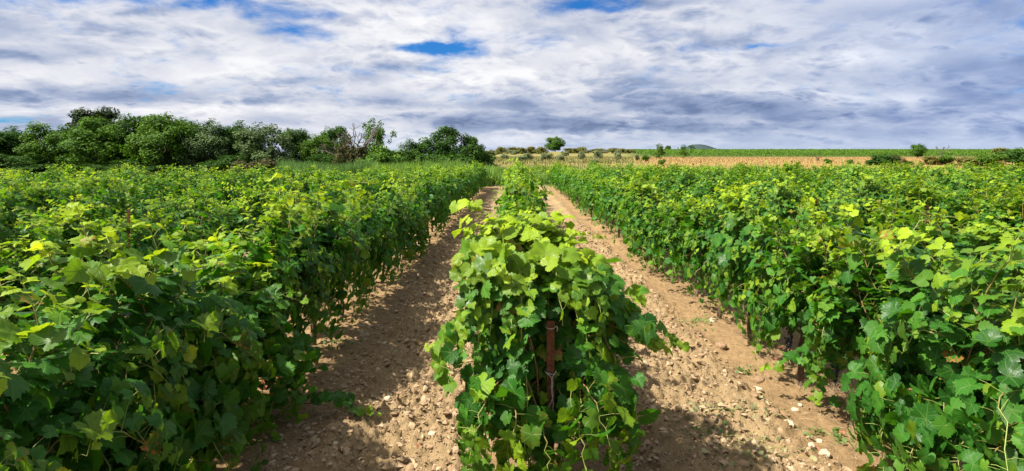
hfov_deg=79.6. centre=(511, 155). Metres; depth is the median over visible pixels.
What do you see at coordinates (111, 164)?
undergrowth bush
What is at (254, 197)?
grapevine
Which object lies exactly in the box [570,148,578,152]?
scrub bush
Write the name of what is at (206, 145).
broadleaf tree
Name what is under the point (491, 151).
scrub bush
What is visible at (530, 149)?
scrub bush
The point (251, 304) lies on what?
grapevine
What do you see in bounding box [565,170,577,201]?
grapevine
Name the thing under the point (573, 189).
grapevine
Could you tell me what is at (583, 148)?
scrub bush
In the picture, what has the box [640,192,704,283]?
grapevine
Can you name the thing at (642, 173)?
grapevine
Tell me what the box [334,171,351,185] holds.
grapevine
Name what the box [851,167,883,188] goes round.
grapevine
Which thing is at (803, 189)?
grapevine
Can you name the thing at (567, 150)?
scrub bush
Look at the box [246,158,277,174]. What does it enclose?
shrub
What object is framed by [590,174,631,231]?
grapevine
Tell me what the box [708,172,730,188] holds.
grapevine
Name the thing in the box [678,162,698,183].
grapevine
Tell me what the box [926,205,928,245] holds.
metal post
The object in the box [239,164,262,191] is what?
grapevine
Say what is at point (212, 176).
grapevine
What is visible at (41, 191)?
grapevine
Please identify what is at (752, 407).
vine clipping
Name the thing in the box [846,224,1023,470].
grapevine
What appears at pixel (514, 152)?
olive bush
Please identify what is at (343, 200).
grapevine
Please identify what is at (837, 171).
grapevine
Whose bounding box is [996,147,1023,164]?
bush
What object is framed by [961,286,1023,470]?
grapevine
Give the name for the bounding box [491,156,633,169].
orchard grass
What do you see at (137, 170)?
grapevine
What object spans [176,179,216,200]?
grapevine
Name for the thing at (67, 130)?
broadleaf tree
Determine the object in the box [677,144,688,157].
slender tree
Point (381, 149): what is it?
shrub
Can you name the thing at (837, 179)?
grapevine
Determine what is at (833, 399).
vine shoot
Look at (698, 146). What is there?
hill
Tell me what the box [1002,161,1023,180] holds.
grapevine
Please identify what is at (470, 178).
grapevine
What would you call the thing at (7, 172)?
grapevine
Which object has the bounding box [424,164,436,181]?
grapevine
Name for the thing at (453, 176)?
grapevine
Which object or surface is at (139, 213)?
grapevine
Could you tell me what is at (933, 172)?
grapevine
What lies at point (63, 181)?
grapevine
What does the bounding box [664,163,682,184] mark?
grapevine
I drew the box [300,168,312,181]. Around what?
grapevine
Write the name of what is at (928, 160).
bush
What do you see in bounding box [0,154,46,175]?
undergrowth bush
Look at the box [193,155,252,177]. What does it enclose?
undergrowth bush
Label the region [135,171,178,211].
grapevine
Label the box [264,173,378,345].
grapevine
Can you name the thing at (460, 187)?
grapevine
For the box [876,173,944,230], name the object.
grapevine
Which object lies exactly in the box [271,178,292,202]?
grapevine
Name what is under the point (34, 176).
grapevine
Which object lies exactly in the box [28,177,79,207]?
grapevine
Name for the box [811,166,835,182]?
grapevine
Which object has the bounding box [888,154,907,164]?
bush
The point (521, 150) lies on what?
scrub bush
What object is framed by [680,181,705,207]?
grapevine
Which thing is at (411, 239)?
grapevine
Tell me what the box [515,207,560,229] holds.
grapevine
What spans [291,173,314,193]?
grapevine
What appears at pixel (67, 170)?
grapevine
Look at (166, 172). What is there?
grapevine
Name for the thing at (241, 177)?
grapevine
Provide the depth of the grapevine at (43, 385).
2.63 m
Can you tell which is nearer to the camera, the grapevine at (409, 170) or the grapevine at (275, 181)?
the grapevine at (275, 181)
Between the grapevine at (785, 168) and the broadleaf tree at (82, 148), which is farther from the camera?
the broadleaf tree at (82, 148)
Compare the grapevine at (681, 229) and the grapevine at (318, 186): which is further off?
the grapevine at (318, 186)
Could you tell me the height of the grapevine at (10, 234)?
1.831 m
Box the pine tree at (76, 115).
[65,105,121,146]
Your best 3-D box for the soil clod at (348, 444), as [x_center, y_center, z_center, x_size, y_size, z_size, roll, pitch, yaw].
[-1.205,2.119,4.455,0.089,0.062,0.088,0,0,24]
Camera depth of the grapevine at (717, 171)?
22.97 m
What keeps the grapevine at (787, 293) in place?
on the ground at (790, 392)
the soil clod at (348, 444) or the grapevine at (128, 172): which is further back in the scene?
the grapevine at (128, 172)
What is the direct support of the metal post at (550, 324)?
on the ground at (790, 392)
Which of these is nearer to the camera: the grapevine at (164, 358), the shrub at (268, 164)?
the grapevine at (164, 358)
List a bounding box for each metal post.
[127,209,129,303]
[545,320,557,447]
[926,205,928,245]
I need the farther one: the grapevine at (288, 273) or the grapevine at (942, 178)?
the grapevine at (942, 178)
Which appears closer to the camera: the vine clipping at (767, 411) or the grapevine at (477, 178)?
the vine clipping at (767, 411)
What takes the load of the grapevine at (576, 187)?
on the ground at (790, 392)
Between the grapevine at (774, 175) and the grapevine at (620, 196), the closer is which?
the grapevine at (620, 196)
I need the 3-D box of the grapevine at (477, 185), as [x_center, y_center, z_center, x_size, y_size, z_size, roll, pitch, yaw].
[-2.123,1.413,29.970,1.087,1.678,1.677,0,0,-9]
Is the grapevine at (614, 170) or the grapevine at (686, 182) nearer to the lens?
the grapevine at (686, 182)
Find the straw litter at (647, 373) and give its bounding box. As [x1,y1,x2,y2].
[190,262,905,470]
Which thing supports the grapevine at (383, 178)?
on the ground at (790, 392)
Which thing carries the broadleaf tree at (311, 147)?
on the ground at (790, 392)
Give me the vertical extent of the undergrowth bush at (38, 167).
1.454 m
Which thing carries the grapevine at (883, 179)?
on the ground at (790, 392)
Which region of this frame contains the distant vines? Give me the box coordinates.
[330,159,1023,191]
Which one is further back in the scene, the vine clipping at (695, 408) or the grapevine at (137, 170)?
the grapevine at (137, 170)
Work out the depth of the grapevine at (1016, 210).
9.37 m
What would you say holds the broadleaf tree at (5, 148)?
on the ground at (790, 392)
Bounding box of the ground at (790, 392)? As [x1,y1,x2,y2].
[0,152,1021,470]
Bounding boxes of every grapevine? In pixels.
[0,167,21,178]
[0,168,40,224]
[0,170,52,258]
[0,172,30,186]
[0,186,24,281]
[0,202,276,470]
[0,234,76,374]
[0,282,196,470]
[2,194,129,318]
[6,197,96,275]
[10,168,51,194]
[12,177,77,234]
[17,168,51,184]
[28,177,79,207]
[33,164,136,250]
[34,164,68,190]
[43,163,67,180]
[45,173,88,199]
[56,162,85,183]
[56,171,125,220]
[66,177,104,200]
[74,171,103,187]
[80,167,104,178]
[90,168,130,186]
[94,171,126,197]
[95,190,198,302]
[99,184,147,213]
[110,177,179,260]
[113,162,146,196]
[115,170,154,202]
[117,161,136,175]
[133,166,148,175]
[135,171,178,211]
[138,170,174,205]
[142,236,328,456]
[147,186,232,288]
[150,187,206,232]
[155,163,177,182]
[158,173,195,203]
[159,165,194,193]
[170,174,230,223]
[173,165,190,182]
[173,169,208,188]
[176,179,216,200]
[190,168,206,180]
[197,165,219,184]
[199,171,215,187]
[201,175,226,209]
[201,192,266,257]
[202,185,343,351]
[206,163,246,227]
[210,170,234,193]
[217,165,252,199]
[221,177,286,256]
[224,181,263,207]
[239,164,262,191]
[246,163,270,181]
[246,165,283,203]
[264,169,284,194]
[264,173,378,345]
[265,186,305,227]
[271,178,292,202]
[276,186,324,220]
[277,172,294,188]
[278,176,307,199]
[280,166,301,184]
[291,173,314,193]
[291,176,382,323]
[299,165,339,202]
[300,164,323,182]
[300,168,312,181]
[305,171,328,192]
[320,167,335,178]
[322,170,337,185]
[322,180,399,298]
[323,171,342,186]
[323,178,348,213]
[327,177,362,212]
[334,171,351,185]
[345,167,375,207]
[359,168,375,186]
[360,172,418,283]
[361,175,382,207]
[363,184,388,210]
[368,165,394,198]
[369,166,380,179]
[379,182,422,270]
[380,167,400,193]
[382,179,430,259]
[383,167,405,186]
[387,170,411,191]
[389,169,431,241]
[398,172,417,187]
[399,166,420,184]
[403,170,446,236]
[410,169,448,230]
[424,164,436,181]
[424,198,689,470]
[428,169,459,216]
[430,167,454,231]
[431,166,460,218]
[434,167,459,225]
[444,170,470,212]
[446,173,464,214]
[447,166,472,210]
[455,163,469,198]
[458,168,478,195]
[458,169,473,200]
[460,165,474,199]
[462,167,479,195]
[466,167,479,185]
[471,164,484,193]
[482,231,607,350]
[490,169,548,217]
[493,179,529,217]
[494,195,525,225]
[498,164,551,221]
[501,166,533,201]
[503,165,535,188]
[504,158,542,209]
[509,188,553,228]
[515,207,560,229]
[557,169,566,192]
[559,166,575,197]
[560,166,571,199]
[561,168,577,195]
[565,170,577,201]
[568,170,581,204]
[569,168,596,210]
[569,169,585,204]
[571,174,593,210]
[577,166,602,214]
[578,171,611,219]
[579,172,604,223]
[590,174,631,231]
[590,177,615,225]
[596,175,624,237]
[607,175,639,238]
[609,163,625,179]
[609,165,623,188]
[611,170,649,242]
[615,170,628,189]
[619,166,638,184]
[620,171,664,260]
[624,184,687,271]
[625,166,639,185]
[632,163,656,186]
[640,164,665,195]
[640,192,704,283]
[647,164,668,203]
[654,170,679,208]
[657,188,732,296]
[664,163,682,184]
[665,179,681,206]
[669,166,703,208]
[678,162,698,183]
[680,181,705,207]
[682,180,763,317]
[688,166,728,214]
[692,167,702,190]
[696,163,718,185]
[702,182,810,345]
[703,166,729,191]
[703,177,749,220]
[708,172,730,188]
[723,168,748,188]
[723,185,757,207]
[727,165,745,183]
[731,163,750,184]
[737,169,765,195]
[737,195,874,386]
[743,181,790,251]
[747,170,774,203]
[752,161,773,178]
[759,169,781,184]
[761,164,798,209]
[762,173,820,257]
[776,159,796,176]
[784,168,804,182]
[789,170,817,190]
[791,186,860,264]
[792,181,825,203]
[794,203,977,440]
[797,173,843,215]
[800,166,826,185]
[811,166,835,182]
[815,169,853,198]
[816,167,834,176]
[819,181,861,225]
[822,167,847,187]
[823,190,912,274]
[835,175,869,204]
[838,164,868,194]
[842,164,865,178]
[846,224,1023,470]
[849,169,900,218]
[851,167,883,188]
[857,197,962,263]
[866,167,901,197]
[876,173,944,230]
[880,170,929,203]
[886,163,914,182]
[889,163,911,176]
[892,170,935,190]
[903,167,936,182]
[914,181,998,250]
[916,165,947,183]
[917,174,960,213]
[917,206,1023,324]
[925,166,964,194]
[931,172,952,188]
[937,173,998,229]
[947,167,996,196]
[953,168,991,194]
[959,183,1023,253]
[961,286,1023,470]
[968,172,1020,206]
[973,165,1012,194]
[979,230,1023,311]
[980,177,1023,219]
[981,166,1013,189]
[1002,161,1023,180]
[1006,168,1023,193]
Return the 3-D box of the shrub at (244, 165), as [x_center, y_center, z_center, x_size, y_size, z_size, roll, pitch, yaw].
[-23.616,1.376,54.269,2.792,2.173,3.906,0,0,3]
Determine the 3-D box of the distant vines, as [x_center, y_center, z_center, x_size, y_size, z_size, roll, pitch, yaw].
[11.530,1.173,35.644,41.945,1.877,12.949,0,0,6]
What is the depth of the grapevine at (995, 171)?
19.10 m
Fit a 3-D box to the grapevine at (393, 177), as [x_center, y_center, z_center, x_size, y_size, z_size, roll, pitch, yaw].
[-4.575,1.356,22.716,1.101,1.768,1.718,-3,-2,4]
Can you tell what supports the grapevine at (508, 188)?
on the ground at (790, 392)
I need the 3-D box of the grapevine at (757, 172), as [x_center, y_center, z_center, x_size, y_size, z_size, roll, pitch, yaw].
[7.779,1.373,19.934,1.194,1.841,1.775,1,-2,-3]
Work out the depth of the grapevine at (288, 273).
5.83 m
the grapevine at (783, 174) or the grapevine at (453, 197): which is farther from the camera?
the grapevine at (453, 197)
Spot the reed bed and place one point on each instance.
(346, 168)
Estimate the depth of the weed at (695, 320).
7.99 m
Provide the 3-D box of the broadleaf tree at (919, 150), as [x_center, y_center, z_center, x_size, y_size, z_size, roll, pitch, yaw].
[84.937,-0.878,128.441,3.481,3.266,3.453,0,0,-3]
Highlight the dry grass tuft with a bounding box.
[782,372,865,419]
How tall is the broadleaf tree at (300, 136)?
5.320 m
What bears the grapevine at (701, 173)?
on the ground at (790, 392)
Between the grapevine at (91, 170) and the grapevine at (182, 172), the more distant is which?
the grapevine at (91, 170)
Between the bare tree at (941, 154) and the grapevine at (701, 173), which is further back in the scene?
the bare tree at (941, 154)
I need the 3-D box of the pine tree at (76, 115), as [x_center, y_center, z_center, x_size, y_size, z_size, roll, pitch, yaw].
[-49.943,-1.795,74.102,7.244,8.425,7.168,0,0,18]
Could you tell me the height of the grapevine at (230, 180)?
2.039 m
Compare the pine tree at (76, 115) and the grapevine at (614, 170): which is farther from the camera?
the pine tree at (76, 115)
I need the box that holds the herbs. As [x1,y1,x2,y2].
[576,164,759,170]
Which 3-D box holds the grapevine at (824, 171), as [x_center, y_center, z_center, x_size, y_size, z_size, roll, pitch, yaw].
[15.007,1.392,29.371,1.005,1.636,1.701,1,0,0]
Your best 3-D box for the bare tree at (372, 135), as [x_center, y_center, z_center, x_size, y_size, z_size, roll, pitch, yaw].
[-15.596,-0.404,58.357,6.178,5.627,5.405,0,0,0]
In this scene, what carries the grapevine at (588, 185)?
on the ground at (790, 392)
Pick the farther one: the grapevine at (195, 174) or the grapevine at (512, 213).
the grapevine at (195, 174)
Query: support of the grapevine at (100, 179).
on the ground at (790, 392)
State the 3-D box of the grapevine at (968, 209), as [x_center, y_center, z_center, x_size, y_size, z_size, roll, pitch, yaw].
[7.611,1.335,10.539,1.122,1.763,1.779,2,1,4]
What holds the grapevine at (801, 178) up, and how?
on the ground at (790, 392)
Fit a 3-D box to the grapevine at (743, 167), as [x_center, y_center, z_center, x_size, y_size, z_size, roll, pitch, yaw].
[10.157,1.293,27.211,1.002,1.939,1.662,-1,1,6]
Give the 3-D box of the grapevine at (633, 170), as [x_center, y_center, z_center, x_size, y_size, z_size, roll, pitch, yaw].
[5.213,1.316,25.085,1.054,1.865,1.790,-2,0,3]
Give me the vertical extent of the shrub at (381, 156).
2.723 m
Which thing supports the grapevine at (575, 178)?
on the ground at (790, 392)
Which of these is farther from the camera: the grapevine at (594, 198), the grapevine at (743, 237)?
the grapevine at (594, 198)
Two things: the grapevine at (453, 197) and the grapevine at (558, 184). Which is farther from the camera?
the grapevine at (558, 184)
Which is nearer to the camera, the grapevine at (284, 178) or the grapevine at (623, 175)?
the grapevine at (284, 178)
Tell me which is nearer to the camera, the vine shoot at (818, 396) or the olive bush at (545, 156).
the vine shoot at (818, 396)
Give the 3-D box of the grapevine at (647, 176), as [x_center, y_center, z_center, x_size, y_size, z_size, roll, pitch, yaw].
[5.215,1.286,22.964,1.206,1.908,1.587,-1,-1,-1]
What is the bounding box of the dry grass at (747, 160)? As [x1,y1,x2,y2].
[633,156,1000,169]
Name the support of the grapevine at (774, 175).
on the ground at (790, 392)
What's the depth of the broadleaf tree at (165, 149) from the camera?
58.95 m
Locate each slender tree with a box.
[652,144,667,158]
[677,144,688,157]
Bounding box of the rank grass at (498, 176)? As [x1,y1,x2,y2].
[490,164,576,184]
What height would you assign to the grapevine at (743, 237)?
1.894 m
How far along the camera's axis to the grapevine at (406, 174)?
26.31 m
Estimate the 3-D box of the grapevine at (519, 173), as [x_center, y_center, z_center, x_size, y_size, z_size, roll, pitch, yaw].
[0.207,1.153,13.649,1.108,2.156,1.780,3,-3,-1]
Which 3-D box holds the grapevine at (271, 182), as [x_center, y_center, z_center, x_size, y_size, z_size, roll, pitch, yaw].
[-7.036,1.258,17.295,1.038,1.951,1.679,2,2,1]
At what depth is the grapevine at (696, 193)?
16.17 m
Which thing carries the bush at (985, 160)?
on the ground at (790, 392)
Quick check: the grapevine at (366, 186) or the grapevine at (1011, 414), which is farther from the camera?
the grapevine at (366, 186)
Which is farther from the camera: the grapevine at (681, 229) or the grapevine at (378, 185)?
the grapevine at (378, 185)
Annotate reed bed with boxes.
[275,157,377,180]
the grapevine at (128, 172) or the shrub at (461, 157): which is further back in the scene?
the shrub at (461, 157)
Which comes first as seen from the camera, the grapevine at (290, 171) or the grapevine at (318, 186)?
the grapevine at (318, 186)
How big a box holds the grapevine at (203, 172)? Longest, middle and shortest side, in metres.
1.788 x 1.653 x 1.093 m
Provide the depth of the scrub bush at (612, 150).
283.99 m
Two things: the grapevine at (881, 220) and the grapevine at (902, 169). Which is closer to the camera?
the grapevine at (881, 220)
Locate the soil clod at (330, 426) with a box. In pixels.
[326,422,339,431]
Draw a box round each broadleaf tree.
[0,126,41,159]
[0,132,16,157]
[7,119,74,171]
[46,124,96,156]
[55,114,134,174]
[102,113,154,166]
[119,111,197,172]
[167,119,205,166]
[177,118,235,170]
[214,120,266,161]
[232,122,300,164]
[280,128,313,161]
[298,133,337,162]
[318,125,353,163]
[398,138,431,165]
[418,124,485,164]
[460,136,491,166]
[544,136,565,151]
[909,144,927,157]
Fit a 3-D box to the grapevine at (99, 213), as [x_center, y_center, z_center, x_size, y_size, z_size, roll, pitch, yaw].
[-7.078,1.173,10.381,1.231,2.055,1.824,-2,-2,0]
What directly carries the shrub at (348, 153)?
on the ground at (790, 392)
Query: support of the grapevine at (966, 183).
on the ground at (790, 392)
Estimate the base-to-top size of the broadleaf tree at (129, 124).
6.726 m
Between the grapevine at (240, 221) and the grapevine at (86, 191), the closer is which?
the grapevine at (240, 221)
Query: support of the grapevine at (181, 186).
on the ground at (790, 392)
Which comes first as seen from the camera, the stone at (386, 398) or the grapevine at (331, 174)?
the stone at (386, 398)
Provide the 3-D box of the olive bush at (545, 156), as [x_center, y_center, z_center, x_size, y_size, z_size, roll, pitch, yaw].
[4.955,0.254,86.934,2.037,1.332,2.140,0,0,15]
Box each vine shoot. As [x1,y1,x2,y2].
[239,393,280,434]
[292,389,380,417]
[760,351,843,372]
[803,365,846,405]
[829,386,861,424]
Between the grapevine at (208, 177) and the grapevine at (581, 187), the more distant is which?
the grapevine at (208, 177)
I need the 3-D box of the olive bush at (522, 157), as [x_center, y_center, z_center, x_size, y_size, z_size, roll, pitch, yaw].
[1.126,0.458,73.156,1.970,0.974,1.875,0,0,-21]
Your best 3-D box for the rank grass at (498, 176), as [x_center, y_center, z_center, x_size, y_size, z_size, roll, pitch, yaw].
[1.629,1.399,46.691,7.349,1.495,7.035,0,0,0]
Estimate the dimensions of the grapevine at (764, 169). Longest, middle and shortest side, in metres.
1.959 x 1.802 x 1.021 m
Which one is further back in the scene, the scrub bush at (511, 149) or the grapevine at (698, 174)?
the scrub bush at (511, 149)
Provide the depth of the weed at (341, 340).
6.96 m
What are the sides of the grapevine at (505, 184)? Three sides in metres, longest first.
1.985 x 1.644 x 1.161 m
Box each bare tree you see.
[316,124,379,162]
[935,145,950,156]
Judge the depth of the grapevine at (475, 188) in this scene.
28.91 m
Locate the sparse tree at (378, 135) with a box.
[362,118,396,151]
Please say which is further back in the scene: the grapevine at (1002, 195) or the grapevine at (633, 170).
the grapevine at (633, 170)
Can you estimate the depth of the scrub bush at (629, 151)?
283.93 m
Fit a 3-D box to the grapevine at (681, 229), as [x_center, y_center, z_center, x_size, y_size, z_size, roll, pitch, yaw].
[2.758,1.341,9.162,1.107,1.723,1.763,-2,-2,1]
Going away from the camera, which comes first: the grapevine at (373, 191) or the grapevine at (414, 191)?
the grapevine at (414, 191)
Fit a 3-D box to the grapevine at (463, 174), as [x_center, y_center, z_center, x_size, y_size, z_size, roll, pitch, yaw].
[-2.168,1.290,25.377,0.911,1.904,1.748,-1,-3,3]
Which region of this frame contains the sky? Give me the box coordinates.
[0,0,1023,154]
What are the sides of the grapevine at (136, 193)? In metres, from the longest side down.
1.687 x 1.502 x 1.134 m
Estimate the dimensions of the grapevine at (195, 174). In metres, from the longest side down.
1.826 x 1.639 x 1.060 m
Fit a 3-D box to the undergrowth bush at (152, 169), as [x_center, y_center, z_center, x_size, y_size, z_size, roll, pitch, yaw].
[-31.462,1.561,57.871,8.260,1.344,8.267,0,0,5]
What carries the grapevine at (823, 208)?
on the ground at (790, 392)
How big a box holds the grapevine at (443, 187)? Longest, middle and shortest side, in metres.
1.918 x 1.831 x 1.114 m
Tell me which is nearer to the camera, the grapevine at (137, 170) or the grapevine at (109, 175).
the grapevine at (109, 175)
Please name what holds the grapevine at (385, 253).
on the ground at (790, 392)
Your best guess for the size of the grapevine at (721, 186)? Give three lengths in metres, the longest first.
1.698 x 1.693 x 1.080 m
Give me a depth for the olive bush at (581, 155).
92.29 m
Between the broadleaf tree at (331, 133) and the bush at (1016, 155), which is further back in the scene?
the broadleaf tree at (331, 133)
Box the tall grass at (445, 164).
[367,158,495,186]
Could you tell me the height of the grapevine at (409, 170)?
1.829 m
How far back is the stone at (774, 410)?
4.96 m
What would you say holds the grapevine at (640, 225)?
on the ground at (790, 392)
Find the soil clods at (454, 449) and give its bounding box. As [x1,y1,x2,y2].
[232,223,851,470]
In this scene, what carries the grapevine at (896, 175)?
on the ground at (790, 392)
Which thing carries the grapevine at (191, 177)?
on the ground at (790, 392)
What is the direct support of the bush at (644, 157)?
on the ground at (790, 392)
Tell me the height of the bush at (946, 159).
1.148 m
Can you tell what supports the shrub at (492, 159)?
on the ground at (790, 392)
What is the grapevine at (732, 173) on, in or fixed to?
on the ground at (790, 392)
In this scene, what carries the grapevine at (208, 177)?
on the ground at (790, 392)
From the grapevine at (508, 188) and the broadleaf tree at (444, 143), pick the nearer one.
the grapevine at (508, 188)
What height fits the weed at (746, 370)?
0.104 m
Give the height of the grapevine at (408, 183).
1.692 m
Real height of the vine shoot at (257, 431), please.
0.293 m
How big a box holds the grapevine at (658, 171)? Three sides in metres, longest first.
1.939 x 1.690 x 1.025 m
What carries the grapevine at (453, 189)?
on the ground at (790, 392)
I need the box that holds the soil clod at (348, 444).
[340,442,352,452]
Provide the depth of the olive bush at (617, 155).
92.30 m
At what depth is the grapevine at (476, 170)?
33.36 m
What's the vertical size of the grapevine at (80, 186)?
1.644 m
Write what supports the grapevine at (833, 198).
on the ground at (790, 392)
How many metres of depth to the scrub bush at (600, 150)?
283.92 m
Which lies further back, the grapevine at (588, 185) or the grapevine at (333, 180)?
the grapevine at (333, 180)
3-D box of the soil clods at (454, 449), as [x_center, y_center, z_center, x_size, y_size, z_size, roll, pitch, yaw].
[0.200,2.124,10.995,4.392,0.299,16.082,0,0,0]
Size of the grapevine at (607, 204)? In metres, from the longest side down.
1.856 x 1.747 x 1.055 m
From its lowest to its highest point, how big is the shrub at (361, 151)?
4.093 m
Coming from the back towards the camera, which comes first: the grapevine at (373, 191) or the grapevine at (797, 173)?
the grapevine at (797, 173)
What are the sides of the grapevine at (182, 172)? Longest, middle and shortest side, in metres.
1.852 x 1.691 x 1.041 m
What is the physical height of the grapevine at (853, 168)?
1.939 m
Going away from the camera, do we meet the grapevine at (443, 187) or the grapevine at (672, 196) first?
the grapevine at (443, 187)
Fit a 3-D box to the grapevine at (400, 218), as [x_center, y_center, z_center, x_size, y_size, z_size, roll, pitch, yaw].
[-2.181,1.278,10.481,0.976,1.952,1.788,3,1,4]
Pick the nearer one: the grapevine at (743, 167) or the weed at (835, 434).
the weed at (835, 434)
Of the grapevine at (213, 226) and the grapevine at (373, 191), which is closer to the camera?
the grapevine at (213, 226)
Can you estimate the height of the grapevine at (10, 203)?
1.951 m
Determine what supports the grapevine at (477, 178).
on the ground at (790, 392)
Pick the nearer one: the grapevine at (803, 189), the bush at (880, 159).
the grapevine at (803, 189)
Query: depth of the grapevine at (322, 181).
21.91 m
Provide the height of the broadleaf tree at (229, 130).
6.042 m
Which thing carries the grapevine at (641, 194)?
on the ground at (790, 392)
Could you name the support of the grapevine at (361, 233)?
on the ground at (790, 392)
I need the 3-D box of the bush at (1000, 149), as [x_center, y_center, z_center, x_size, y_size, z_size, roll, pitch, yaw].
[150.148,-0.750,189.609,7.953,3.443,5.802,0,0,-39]
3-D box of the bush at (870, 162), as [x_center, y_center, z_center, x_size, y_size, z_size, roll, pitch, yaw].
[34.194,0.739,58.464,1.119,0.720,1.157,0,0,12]
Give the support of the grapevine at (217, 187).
on the ground at (790, 392)
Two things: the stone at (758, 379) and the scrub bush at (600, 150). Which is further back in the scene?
the scrub bush at (600, 150)
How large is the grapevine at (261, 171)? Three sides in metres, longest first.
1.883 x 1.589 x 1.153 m
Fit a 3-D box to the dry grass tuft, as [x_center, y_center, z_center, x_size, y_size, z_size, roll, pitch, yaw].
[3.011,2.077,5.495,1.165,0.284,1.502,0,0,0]
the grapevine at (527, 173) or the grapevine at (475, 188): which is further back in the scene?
the grapevine at (475, 188)
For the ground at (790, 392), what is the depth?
5.78 m
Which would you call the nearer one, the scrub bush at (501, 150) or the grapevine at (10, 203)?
the grapevine at (10, 203)
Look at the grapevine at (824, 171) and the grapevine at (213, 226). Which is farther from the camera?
the grapevine at (824, 171)
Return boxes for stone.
[384,396,391,401]
[428,431,435,435]
[715,342,726,349]
[753,376,763,382]
[768,408,780,413]
[808,442,815,448]
[818,449,830,457]
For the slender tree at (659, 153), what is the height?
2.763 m
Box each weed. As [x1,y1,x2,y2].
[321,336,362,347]
[680,314,727,329]
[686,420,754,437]
[735,365,756,374]
[802,426,854,444]
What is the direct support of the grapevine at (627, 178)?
on the ground at (790, 392)
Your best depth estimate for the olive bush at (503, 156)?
100.67 m
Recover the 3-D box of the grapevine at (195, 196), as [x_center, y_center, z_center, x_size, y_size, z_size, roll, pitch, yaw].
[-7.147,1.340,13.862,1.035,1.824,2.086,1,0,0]
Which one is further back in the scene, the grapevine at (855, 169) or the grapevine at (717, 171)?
the grapevine at (855, 169)
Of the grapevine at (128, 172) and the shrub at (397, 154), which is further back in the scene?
the shrub at (397, 154)
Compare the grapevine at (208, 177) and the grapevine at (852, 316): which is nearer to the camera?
the grapevine at (852, 316)
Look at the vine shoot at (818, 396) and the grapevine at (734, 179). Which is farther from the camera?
the grapevine at (734, 179)
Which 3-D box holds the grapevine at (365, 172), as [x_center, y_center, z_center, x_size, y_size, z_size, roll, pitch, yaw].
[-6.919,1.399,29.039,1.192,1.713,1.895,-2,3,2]
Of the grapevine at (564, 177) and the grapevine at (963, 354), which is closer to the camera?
the grapevine at (963, 354)
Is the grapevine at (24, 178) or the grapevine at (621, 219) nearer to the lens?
the grapevine at (621, 219)
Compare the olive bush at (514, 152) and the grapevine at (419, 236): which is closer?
the grapevine at (419, 236)
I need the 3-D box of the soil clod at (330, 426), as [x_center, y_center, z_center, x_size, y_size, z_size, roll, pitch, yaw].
[-1.385,2.115,4.754,0.109,0.071,0.109,0,0,0]
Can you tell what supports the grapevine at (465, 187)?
on the ground at (790, 392)
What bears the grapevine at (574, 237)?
on the ground at (790, 392)
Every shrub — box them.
[227,158,250,178]
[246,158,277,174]
[333,141,354,164]
[344,143,369,162]
[353,151,390,164]
[362,140,395,158]
[367,156,400,165]
[388,147,407,163]
[414,151,439,166]
[434,153,475,164]
[486,154,495,164]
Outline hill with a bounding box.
[681,144,715,149]
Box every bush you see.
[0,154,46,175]
[3,163,98,176]
[71,159,156,176]
[126,164,201,178]
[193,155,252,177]
[305,154,343,166]
[486,149,495,155]
[496,146,507,153]
[500,154,508,158]
[504,147,516,153]
[508,150,518,154]
[513,155,527,160]
[516,147,527,153]
[524,153,533,159]
[525,146,535,153]
[536,146,548,153]
[539,153,553,159]
[555,153,564,160]
[560,148,573,152]
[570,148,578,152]
[577,146,587,152]
[577,151,585,158]
[593,148,606,152]
[593,150,602,158]
[606,148,618,152]
[614,152,621,159]
[623,149,635,152]
[641,154,650,160]
[657,159,665,164]
[865,159,877,165]
[870,153,898,164]
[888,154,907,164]
[918,156,940,164]
[932,154,957,164]
[956,157,979,165]
[973,152,1009,164]
[986,147,1008,154]
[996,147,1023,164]
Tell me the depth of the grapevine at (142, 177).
19.44 m
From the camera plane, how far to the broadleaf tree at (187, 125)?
65.61 m
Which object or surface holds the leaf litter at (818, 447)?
on the ground at (790, 392)
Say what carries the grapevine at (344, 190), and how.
on the ground at (790, 392)
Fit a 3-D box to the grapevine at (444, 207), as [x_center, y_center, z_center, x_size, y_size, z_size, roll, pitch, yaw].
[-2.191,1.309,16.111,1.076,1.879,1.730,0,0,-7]
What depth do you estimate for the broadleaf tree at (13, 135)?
60.52 m
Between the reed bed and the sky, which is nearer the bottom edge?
the reed bed
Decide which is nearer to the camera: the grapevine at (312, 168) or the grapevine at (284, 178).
the grapevine at (284, 178)
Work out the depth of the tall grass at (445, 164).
43.43 m
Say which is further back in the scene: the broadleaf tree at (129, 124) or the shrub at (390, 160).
the broadleaf tree at (129, 124)
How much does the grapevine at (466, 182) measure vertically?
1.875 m
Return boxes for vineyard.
[631,148,1023,156]
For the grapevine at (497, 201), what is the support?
on the ground at (790, 392)
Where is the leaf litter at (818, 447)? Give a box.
[249,335,900,461]
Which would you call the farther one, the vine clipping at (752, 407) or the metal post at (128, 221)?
the metal post at (128, 221)
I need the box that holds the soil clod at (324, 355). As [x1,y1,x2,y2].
[320,353,328,358]
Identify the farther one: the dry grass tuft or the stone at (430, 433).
the dry grass tuft
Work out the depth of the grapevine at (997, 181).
15.76 m
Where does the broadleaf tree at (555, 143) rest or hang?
on the ground at (790, 392)
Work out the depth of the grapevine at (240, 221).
10.11 m
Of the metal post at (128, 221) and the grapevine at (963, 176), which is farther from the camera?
the grapevine at (963, 176)
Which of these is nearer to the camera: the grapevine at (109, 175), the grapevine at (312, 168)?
the grapevine at (109, 175)
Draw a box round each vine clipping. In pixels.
[685,401,732,418]
[699,415,816,468]
[701,395,784,428]
[727,403,800,428]

